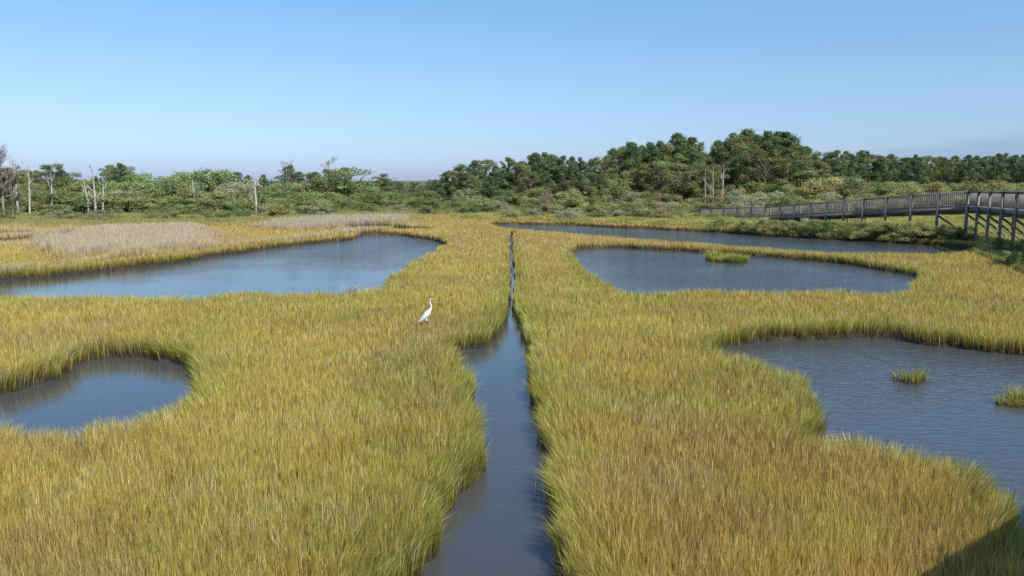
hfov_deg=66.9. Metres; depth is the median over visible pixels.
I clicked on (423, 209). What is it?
shrub
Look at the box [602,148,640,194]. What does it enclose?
tree
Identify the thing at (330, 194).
shrub
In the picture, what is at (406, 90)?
sky
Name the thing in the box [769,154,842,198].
tree
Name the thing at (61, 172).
pine tree
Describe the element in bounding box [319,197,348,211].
shrub
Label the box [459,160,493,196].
pine tree
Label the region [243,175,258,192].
pine tree
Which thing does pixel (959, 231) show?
shrub
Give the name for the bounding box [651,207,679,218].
shrub
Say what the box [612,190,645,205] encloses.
shrub
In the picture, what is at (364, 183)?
distant wood
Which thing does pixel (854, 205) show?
shrub
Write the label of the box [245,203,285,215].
shrub
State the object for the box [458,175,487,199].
tree
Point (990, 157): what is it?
tree
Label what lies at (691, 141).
pine tree
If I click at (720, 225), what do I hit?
shrub
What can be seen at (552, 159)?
pine tree
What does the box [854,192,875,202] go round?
shrub
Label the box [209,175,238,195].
tree
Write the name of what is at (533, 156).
pine tree
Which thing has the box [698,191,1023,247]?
boardwalk
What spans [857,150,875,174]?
pine tree
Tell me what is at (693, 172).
tree
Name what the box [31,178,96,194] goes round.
shrub
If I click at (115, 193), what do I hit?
shrub
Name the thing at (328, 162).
dead tree
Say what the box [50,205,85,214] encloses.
shrub
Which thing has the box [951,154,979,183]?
pine tree
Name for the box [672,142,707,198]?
tree
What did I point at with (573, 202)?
shrub
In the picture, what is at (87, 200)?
dead tree
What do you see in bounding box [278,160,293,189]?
dead tree
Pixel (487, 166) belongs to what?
tree
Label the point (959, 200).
shrub
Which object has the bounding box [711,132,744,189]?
pine tree
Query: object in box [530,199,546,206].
shrub
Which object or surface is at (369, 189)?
shrub
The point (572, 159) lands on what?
pine tree
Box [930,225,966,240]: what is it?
shrub
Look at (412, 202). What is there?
shrub
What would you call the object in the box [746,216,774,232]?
shrub
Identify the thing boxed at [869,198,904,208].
shrub
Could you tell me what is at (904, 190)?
shrub
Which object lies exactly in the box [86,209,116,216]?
shrub
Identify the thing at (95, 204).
dead tree
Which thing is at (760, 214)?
shrub
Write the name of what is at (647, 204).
shrub
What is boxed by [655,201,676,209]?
shrub
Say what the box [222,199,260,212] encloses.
shrub
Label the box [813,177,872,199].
shrub
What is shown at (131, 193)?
shrub
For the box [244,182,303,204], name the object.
shrub
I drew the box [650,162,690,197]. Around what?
tree
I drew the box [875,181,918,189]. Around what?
shrub
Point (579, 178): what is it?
pine tree
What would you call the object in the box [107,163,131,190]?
pine tree
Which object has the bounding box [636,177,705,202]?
shrub
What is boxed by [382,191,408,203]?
shrub
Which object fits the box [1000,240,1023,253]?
shrub
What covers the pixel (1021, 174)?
pine tree
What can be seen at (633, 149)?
pine tree
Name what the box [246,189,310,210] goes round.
shrub
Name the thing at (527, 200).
shrub
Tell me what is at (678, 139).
pine tree
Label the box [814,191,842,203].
shrub
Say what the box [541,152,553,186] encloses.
pine tree
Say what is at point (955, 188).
shrub
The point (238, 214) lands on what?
shrub
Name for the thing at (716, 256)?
grass tuft
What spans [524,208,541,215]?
shrub
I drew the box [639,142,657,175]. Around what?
pine tree
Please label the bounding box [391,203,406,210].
shrub
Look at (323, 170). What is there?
tree
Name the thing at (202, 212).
shrub
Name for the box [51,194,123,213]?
shrub
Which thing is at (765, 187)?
shrub
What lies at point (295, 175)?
pine tree
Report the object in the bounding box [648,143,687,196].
tree
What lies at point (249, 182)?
shrub
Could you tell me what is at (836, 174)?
pine tree
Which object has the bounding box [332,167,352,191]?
tree
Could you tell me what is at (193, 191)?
dead tree
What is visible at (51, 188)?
dead tree
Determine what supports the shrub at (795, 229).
on the ground at (846, 335)
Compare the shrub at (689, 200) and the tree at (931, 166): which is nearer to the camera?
the shrub at (689, 200)
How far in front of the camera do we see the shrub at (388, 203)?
103.78 m
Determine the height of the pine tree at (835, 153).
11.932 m
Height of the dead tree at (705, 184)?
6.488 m
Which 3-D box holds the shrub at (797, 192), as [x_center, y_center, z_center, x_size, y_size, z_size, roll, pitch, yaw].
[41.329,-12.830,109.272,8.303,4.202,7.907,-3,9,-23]
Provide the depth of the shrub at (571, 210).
90.39 m
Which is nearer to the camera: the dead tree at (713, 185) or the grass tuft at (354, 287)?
the grass tuft at (354, 287)
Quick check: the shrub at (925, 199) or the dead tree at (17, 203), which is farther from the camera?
the shrub at (925, 199)
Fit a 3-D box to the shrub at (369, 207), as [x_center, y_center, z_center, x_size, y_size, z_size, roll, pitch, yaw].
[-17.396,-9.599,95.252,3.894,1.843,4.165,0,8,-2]
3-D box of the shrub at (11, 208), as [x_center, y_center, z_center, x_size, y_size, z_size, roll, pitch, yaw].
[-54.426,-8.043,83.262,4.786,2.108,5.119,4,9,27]
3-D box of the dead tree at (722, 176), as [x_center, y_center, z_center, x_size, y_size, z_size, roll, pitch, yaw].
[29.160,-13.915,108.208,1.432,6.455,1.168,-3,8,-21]
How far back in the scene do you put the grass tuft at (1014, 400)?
16.13 m
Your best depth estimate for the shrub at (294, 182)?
108.84 m
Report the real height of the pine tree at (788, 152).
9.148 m
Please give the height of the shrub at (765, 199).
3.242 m
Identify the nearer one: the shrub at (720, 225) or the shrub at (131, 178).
the shrub at (720, 225)
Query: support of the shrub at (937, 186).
on the ground at (846, 335)
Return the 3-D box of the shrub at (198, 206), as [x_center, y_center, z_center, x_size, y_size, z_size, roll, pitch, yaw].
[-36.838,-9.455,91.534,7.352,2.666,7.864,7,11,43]
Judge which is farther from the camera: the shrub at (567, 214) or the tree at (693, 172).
the tree at (693, 172)
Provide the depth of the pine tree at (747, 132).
127.03 m
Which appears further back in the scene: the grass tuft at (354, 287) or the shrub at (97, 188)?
the shrub at (97, 188)
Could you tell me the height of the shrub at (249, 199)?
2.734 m
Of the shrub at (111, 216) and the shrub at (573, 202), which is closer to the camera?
the shrub at (111, 216)
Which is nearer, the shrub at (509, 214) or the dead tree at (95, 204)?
the shrub at (509, 214)
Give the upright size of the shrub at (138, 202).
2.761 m
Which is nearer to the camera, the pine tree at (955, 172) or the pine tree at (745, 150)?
the pine tree at (745, 150)
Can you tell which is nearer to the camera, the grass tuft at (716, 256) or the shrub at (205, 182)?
the grass tuft at (716, 256)
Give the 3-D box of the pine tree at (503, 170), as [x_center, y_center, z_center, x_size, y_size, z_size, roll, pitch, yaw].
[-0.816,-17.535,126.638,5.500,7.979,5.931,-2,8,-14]
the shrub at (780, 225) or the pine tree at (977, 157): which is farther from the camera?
the pine tree at (977, 157)
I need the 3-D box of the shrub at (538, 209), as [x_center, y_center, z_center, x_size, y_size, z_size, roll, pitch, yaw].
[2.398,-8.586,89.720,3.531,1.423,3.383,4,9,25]
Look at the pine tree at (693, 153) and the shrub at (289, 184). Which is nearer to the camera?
the shrub at (289, 184)
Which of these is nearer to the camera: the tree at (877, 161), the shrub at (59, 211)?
the shrub at (59, 211)
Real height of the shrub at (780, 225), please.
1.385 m
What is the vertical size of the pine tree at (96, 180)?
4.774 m
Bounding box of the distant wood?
[18,168,1023,197]
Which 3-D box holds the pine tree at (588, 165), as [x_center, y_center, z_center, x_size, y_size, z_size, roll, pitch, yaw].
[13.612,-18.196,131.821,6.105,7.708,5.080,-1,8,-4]
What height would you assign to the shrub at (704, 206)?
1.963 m
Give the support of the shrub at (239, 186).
on the ground at (846, 335)
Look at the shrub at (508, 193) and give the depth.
113.14 m
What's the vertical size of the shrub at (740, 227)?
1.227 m
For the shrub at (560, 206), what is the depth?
93.84 m
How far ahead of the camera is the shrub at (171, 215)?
79.44 m
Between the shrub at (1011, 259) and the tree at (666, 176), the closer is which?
the shrub at (1011, 259)
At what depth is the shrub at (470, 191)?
109.62 m
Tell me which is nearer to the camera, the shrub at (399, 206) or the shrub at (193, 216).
the shrub at (193, 216)
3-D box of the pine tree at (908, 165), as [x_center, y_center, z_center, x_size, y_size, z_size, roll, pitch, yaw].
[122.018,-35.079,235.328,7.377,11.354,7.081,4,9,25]
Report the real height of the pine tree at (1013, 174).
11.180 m
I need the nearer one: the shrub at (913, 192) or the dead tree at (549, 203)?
the dead tree at (549, 203)
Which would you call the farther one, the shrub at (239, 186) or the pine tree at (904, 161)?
the pine tree at (904, 161)
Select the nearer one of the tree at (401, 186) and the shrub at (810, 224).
the shrub at (810, 224)
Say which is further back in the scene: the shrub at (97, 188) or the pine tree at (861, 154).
the pine tree at (861, 154)
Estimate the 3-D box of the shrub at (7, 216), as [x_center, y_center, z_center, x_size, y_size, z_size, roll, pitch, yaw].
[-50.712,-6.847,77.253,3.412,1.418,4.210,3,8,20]
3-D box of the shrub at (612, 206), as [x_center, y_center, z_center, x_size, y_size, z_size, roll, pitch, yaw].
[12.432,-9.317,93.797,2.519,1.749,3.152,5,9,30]
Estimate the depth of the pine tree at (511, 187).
115.28 m
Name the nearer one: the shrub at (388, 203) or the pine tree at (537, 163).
the shrub at (388, 203)
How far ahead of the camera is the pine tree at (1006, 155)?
239.98 m
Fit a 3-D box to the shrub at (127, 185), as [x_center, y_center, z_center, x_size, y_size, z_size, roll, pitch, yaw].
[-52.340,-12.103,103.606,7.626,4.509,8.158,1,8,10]
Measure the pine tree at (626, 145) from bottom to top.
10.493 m
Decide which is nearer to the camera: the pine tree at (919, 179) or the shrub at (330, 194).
the shrub at (330, 194)
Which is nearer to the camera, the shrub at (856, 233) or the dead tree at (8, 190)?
the shrub at (856, 233)
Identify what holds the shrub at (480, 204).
on the ground at (846, 335)
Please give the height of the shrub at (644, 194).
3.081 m
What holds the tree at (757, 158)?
on the ground at (846, 335)
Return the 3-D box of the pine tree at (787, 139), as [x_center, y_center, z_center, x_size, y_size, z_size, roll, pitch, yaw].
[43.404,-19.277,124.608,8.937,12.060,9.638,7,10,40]
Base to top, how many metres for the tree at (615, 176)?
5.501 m
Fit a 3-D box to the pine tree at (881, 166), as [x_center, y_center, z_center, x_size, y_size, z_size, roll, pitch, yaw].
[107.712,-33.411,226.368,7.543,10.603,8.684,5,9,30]
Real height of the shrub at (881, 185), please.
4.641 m
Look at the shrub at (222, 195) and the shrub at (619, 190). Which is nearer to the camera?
the shrub at (222, 195)
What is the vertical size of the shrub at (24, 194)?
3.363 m
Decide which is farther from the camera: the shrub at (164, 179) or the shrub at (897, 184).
the shrub at (897, 184)
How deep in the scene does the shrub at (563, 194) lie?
104.70 m
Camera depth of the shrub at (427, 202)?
102.21 m
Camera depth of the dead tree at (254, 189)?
85.43 m
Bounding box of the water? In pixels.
[0,224,1023,575]
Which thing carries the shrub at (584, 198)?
on the ground at (846, 335)
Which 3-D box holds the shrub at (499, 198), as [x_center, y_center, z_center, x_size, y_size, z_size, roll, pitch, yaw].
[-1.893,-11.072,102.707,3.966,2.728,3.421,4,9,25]
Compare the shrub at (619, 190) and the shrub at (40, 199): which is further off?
the shrub at (619, 190)
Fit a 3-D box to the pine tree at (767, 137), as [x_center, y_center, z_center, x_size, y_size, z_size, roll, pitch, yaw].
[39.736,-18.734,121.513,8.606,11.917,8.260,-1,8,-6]
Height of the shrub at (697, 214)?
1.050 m
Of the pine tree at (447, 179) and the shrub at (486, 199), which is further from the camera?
the pine tree at (447, 179)
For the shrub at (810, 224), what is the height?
1.602 m
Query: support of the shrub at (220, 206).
on the ground at (846, 335)
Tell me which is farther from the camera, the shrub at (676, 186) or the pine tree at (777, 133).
the pine tree at (777, 133)
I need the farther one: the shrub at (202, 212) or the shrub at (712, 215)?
the shrub at (202, 212)
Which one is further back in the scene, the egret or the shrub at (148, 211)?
the shrub at (148, 211)
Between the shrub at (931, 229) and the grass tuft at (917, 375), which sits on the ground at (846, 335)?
the shrub at (931, 229)
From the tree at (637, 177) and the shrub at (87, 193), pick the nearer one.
the shrub at (87, 193)
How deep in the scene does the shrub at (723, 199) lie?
103.19 m
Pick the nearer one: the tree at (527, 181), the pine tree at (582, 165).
the tree at (527, 181)
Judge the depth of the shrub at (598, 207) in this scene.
91.88 m
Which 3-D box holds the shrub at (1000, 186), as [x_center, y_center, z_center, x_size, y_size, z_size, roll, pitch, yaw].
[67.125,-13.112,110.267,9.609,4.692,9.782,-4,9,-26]
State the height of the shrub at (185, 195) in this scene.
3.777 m
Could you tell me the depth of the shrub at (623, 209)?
88.90 m
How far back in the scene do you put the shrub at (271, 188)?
109.93 m
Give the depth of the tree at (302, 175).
122.96 m
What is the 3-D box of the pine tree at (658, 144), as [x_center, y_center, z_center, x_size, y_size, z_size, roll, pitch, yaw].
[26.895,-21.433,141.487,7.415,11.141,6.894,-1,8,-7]
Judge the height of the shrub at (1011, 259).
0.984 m
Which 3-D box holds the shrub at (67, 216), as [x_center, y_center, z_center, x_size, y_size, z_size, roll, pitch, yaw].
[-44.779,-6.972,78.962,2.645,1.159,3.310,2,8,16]
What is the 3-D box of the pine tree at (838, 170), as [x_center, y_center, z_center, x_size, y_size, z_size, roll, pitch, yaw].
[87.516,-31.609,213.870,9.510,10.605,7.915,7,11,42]
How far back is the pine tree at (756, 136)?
125.37 m
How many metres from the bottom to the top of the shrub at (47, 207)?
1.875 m
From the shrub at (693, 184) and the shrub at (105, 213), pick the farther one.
the shrub at (693, 184)
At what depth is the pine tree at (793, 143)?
125.32 m
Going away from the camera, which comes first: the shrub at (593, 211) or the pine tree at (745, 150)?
the shrub at (593, 211)
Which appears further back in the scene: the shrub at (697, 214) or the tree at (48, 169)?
the tree at (48, 169)
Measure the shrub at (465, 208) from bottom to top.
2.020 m
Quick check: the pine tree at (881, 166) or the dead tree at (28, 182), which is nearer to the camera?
the dead tree at (28, 182)
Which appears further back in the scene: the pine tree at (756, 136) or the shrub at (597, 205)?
the pine tree at (756, 136)
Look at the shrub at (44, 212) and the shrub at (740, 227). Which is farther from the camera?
the shrub at (44, 212)
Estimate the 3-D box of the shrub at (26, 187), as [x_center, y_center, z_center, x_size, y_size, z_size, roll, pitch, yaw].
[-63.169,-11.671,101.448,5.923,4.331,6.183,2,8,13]
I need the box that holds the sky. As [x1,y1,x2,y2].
[0,0,1023,180]
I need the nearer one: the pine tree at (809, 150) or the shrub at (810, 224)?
the shrub at (810, 224)
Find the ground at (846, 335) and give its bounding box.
[0,181,1023,575]
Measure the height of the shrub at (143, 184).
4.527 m
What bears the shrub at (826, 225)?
on the ground at (846, 335)
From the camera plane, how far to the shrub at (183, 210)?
86.87 m
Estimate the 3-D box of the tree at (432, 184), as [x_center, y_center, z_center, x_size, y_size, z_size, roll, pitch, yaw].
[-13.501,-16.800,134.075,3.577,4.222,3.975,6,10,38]
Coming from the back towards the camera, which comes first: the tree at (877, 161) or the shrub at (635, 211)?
the tree at (877, 161)
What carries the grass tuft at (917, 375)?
on the water
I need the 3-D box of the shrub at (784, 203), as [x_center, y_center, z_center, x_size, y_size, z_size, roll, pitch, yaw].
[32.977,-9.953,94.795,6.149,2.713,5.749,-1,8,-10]
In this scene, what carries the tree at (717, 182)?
on the ground at (846, 335)
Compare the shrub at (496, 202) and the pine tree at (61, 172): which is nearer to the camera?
the shrub at (496, 202)
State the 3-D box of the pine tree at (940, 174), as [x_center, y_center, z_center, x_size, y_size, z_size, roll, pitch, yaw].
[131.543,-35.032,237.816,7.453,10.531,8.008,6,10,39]
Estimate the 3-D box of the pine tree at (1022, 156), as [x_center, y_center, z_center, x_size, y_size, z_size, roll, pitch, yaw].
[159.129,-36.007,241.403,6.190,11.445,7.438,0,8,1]
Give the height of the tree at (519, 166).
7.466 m
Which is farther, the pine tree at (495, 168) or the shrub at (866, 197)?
the pine tree at (495, 168)
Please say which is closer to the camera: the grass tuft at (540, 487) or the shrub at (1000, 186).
the grass tuft at (540, 487)
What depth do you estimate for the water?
18.73 m
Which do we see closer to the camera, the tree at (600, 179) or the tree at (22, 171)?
the tree at (600, 179)
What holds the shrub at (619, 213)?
on the ground at (846, 335)
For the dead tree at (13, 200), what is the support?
on the ground at (846, 335)
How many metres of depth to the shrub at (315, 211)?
87.34 m
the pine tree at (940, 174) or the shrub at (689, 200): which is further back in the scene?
the pine tree at (940, 174)
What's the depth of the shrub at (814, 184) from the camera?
109.13 m
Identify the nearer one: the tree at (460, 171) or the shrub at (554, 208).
the shrub at (554, 208)
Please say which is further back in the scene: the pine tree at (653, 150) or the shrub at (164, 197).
the pine tree at (653, 150)
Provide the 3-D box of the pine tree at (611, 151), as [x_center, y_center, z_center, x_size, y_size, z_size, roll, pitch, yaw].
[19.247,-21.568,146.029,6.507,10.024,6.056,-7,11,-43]
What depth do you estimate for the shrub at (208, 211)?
84.30 m
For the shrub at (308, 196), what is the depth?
94.96 m
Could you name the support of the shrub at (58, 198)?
on the ground at (846, 335)
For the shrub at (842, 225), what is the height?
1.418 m
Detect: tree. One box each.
[0,143,11,188]
[0,149,22,213]
[2,163,22,214]
[7,155,20,210]
[20,169,34,184]
[21,157,34,212]
[24,170,44,183]
[32,162,82,195]
[44,171,55,204]
[53,169,77,190]
[81,174,90,211]
[86,165,100,213]
[89,176,102,187]
[95,177,106,212]
[98,164,117,185]
[103,165,140,179]
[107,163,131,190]
[186,180,200,205]
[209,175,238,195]
[225,171,250,195]
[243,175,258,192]
[249,176,262,213]
[256,175,269,190]
[272,164,302,182]
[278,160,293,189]
[286,172,323,193]
[308,171,327,191]
[317,168,349,196]
[320,157,338,188]
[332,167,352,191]
[371,173,395,196]
[390,182,415,196]
[406,182,424,197]
[422,179,439,198]
[433,173,452,197]
[433,187,447,202]
[435,166,463,200]
[445,164,470,199]
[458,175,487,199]
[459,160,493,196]
[464,158,499,199]
[475,175,500,198]
[489,165,502,190]
[493,157,521,189]
[498,159,533,200]
[505,185,519,203]
[513,171,544,198]
[520,152,545,200]
[520,153,549,192]
[534,153,568,193]
[534,172,558,202]
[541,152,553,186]
[541,190,555,211]
[548,180,578,201]
[551,155,577,196]
[566,156,582,186]
[570,174,589,200]
[571,157,587,194]
[578,159,599,199]
[578,172,608,203]
[584,155,616,195]
[602,147,621,191]
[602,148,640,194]
[602,173,632,201]
[608,141,653,199]
[614,142,649,201]
[618,166,657,200]
[633,144,671,191]
[636,160,682,199]
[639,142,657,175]
[645,141,666,174]
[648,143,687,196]
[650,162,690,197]
[661,132,699,178]
[664,165,720,202]
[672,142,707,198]
[676,147,706,180]
[677,136,714,170]
[684,162,735,199]
[703,165,710,203]
[705,166,720,196]
[707,139,724,188]
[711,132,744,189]
[713,128,775,177]
[715,161,747,195]
[717,133,763,188]
[719,168,726,196]
[720,145,768,195]
[729,149,795,200]
[748,130,791,189]
[749,134,773,196]
[760,148,808,199]
[762,130,811,200]
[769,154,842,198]
[772,130,807,166]
[773,138,797,178]
[789,169,821,200]
[804,146,813,164]
[809,153,823,176]
[809,174,832,181]
[813,150,832,173]
[817,155,844,178]
[822,149,856,181]
[829,172,847,199]
[838,151,857,173]
[842,153,866,181]
[843,175,871,195]
[855,149,870,178]
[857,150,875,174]
[858,154,887,187]
[867,155,893,182]
[883,154,907,182]
[888,157,906,181]
[892,157,915,182]
[900,154,925,185]
[908,157,933,185]
[913,155,941,184]
[924,156,952,181]
[929,157,951,182]
[932,157,962,185]
[937,155,964,185]
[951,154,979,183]
[966,155,987,181]
[966,156,1000,183]
[978,155,997,183]
[983,153,1009,183]
[995,153,1018,181]
[1002,155,1023,184]
[1010,154,1023,183]
[1017,164,1023,182]
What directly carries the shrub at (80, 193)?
on the ground at (846, 335)
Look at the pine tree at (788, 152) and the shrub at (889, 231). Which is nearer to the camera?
the shrub at (889, 231)
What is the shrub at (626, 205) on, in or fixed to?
on the ground at (846, 335)
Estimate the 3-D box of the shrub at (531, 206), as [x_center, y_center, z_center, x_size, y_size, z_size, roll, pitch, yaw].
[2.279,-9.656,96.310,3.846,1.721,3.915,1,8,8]
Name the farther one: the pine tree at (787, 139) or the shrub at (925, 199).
the pine tree at (787, 139)
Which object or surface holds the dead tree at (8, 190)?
on the ground at (846, 335)
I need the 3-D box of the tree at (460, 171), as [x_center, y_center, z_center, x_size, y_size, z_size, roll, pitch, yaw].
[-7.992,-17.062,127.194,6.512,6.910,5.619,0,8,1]
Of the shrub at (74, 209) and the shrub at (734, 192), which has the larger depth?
the shrub at (734, 192)
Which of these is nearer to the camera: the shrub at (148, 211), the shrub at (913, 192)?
the shrub at (148, 211)
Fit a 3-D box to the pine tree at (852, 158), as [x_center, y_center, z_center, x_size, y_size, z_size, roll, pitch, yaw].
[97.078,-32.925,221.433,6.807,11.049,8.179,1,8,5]
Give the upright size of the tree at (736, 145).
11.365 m
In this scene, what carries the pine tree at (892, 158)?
on the ground at (846, 335)
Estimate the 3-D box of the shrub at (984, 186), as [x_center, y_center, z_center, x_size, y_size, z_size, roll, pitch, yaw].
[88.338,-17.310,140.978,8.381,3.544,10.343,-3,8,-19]
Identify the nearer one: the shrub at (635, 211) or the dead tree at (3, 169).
the dead tree at (3, 169)
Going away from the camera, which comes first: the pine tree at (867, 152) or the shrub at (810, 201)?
the shrub at (810, 201)
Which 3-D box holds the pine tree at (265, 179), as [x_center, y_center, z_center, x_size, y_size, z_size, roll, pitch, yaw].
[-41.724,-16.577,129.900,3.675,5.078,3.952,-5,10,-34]
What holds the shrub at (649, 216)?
on the ground at (846, 335)
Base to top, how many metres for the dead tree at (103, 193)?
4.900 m
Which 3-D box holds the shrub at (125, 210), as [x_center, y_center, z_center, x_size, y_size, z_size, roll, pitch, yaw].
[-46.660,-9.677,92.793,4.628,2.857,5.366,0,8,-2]
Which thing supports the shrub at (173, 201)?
on the ground at (846, 335)
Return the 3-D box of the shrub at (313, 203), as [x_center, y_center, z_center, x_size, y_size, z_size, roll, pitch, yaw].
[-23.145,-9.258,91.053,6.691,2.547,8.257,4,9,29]
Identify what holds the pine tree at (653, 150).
on the ground at (846, 335)
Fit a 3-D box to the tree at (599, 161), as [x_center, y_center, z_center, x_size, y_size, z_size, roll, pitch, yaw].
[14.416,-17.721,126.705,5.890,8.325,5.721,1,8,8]
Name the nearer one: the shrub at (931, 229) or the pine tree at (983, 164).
the shrub at (931, 229)
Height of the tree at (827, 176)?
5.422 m
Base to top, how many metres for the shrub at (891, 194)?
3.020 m
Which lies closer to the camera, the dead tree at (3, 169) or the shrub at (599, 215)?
the dead tree at (3, 169)
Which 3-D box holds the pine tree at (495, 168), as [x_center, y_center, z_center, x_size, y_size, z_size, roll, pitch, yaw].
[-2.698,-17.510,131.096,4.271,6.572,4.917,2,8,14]
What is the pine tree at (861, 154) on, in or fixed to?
on the ground at (846, 335)
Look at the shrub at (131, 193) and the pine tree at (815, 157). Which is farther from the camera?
the pine tree at (815, 157)
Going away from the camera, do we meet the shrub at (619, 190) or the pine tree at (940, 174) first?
the shrub at (619, 190)
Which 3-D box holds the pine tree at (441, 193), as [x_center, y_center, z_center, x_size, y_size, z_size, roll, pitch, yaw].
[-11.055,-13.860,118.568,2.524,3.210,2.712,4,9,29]
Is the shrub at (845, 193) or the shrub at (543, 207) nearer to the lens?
the shrub at (543, 207)
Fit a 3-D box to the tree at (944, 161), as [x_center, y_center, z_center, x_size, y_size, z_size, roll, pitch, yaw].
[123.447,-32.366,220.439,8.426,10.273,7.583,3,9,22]
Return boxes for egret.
[418,299,435,326]
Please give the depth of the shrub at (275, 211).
83.62 m
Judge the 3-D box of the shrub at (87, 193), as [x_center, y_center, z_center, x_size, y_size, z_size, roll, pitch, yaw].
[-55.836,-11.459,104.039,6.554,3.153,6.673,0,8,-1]
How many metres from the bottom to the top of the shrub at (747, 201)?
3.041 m
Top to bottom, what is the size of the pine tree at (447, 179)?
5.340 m
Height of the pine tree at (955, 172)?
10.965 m
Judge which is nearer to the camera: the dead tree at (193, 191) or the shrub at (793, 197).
the dead tree at (193, 191)
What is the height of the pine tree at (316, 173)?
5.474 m
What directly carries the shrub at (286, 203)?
on the ground at (846, 335)
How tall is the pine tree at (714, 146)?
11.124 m
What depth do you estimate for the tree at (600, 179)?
114.69 m
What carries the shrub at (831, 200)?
on the ground at (846, 335)
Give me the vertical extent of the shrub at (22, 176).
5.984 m
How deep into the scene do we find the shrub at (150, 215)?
80.79 m
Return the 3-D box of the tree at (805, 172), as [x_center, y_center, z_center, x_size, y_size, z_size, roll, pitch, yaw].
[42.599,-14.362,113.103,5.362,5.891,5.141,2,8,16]
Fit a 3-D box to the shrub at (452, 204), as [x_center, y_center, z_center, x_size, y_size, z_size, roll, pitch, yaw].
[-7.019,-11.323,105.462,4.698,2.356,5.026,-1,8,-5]
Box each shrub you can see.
[0,182,44,198]
[0,188,62,209]
[0,190,34,204]
[0,204,26,215]
[0,212,21,219]
[5,172,43,189]
[7,183,50,204]
[14,200,43,212]
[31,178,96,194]
[33,210,52,215]
[38,188,91,210]
[40,204,71,211]
[42,208,75,219]
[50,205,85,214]
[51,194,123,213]
[58,214,85,218]
[61,190,90,204]
[73,191,101,203]
[75,181,108,196]
[80,212,108,220]
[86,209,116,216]
[92,188,135,209]
[96,188,156,210]
[100,181,132,196]
[100,195,136,212]
[101,171,155,192]
[102,215,122,220]
[108,196,162,212]
[111,180,170,206]
[137,209,158,214]
[140,179,201,208]
[141,211,163,217]
[145,194,176,207]
[145,197,186,211]
[152,175,193,196]
[159,210,182,219]
[160,204,197,215]
[165,187,221,209]
[169,166,237,199]
[182,197,235,212]
[184,214,199,218]
[192,189,246,209]
[192,208,212,215]
[202,199,248,212]
[205,209,227,214]
[205,210,234,218]
[212,180,257,202]
[221,178,262,199]
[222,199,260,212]
[226,209,251,216]
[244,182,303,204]
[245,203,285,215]
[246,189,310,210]
[247,197,265,204]
[256,183,287,202]
[257,203,295,216]
[260,196,302,214]
[264,181,323,204]
[289,191,324,206]
[291,166,388,204]
[291,199,333,214]
[292,190,345,211]
[296,204,333,215]
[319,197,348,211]
[324,191,361,208]
[346,201,365,210]
[350,185,387,204]
[353,191,388,206]
[356,202,380,211]
[381,198,403,206]
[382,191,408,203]
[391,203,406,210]
[401,196,430,206]
[410,189,439,203]
[414,196,447,209]
[418,204,439,214]
[444,196,468,208]
[445,201,482,212]
[451,188,481,206]
[461,197,489,209]
[464,199,500,212]
[482,200,517,211]
[486,195,511,208]
[489,189,525,204]
[500,211,524,219]
[515,187,554,206]
[519,196,544,206]
[520,208,544,214]
[521,203,540,211]
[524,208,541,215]
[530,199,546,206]
[540,203,556,211]
[541,203,564,210]
[547,191,587,206]
[550,205,564,212]
[554,210,583,218]
[556,197,585,209]
[559,188,591,205]
[565,207,584,213]
[578,203,605,213]
[578,205,608,213]
[586,209,600,216]
[588,194,615,206]
[588,212,607,217]
[589,178,643,204]
[605,204,623,211]
[606,210,632,216]
[608,207,632,213]
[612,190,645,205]
[617,201,650,208]
[627,205,645,215]
[628,200,673,214]
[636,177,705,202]
[636,190,662,205]
[638,208,657,216]
[646,193,684,206]
[646,212,660,217]
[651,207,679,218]
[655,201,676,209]
[656,203,688,214]
[669,179,727,204]
[680,198,704,207]
[690,213,705,217]
[692,201,724,211]
[701,194,734,207]
[703,216,734,229]
[704,212,719,217]
[714,187,749,204]
[723,193,766,213]
[729,219,751,231]
[731,191,783,206]
[735,179,785,203]
[738,204,768,215]
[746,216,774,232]
[761,196,802,212]
[763,219,791,234]
[778,195,808,203]
[780,184,832,200]
[784,220,807,236]
[791,218,824,235]
[792,198,824,211]
[798,176,856,200]
[808,220,839,238]
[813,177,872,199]
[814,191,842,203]
[818,198,838,209]
[828,221,857,238]
[846,197,884,208]
[846,201,864,210]
[846,219,876,239]
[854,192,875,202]
[858,219,899,239]
[860,185,878,195]
[860,192,904,204]
[861,181,910,196]
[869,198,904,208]
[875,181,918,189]
[880,223,907,241]
[888,221,929,240]
[892,186,917,194]
[895,187,932,206]
[906,181,958,204]
[911,223,951,240]
[915,192,942,203]
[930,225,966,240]
[940,182,962,192]
[945,225,978,241]
[949,195,965,211]
[951,179,1012,203]
[980,184,1013,190]
[980,236,1023,250]
[990,250,1023,266]
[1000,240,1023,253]
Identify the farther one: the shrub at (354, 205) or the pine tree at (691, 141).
the pine tree at (691, 141)
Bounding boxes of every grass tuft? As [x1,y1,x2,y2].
[336,282,362,294]
[534,472,552,497]
[702,249,750,262]
[885,365,932,383]
[990,382,1023,407]
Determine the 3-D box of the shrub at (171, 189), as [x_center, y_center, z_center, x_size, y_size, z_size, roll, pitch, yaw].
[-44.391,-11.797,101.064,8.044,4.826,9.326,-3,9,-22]
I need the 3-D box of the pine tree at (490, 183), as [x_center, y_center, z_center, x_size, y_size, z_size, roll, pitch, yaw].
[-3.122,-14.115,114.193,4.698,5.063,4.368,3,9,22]
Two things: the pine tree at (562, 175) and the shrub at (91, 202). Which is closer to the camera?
the shrub at (91, 202)
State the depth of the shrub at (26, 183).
104.00 m
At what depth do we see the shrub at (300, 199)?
100.41 m
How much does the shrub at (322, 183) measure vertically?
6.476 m
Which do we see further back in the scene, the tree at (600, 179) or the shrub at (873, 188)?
the shrub at (873, 188)

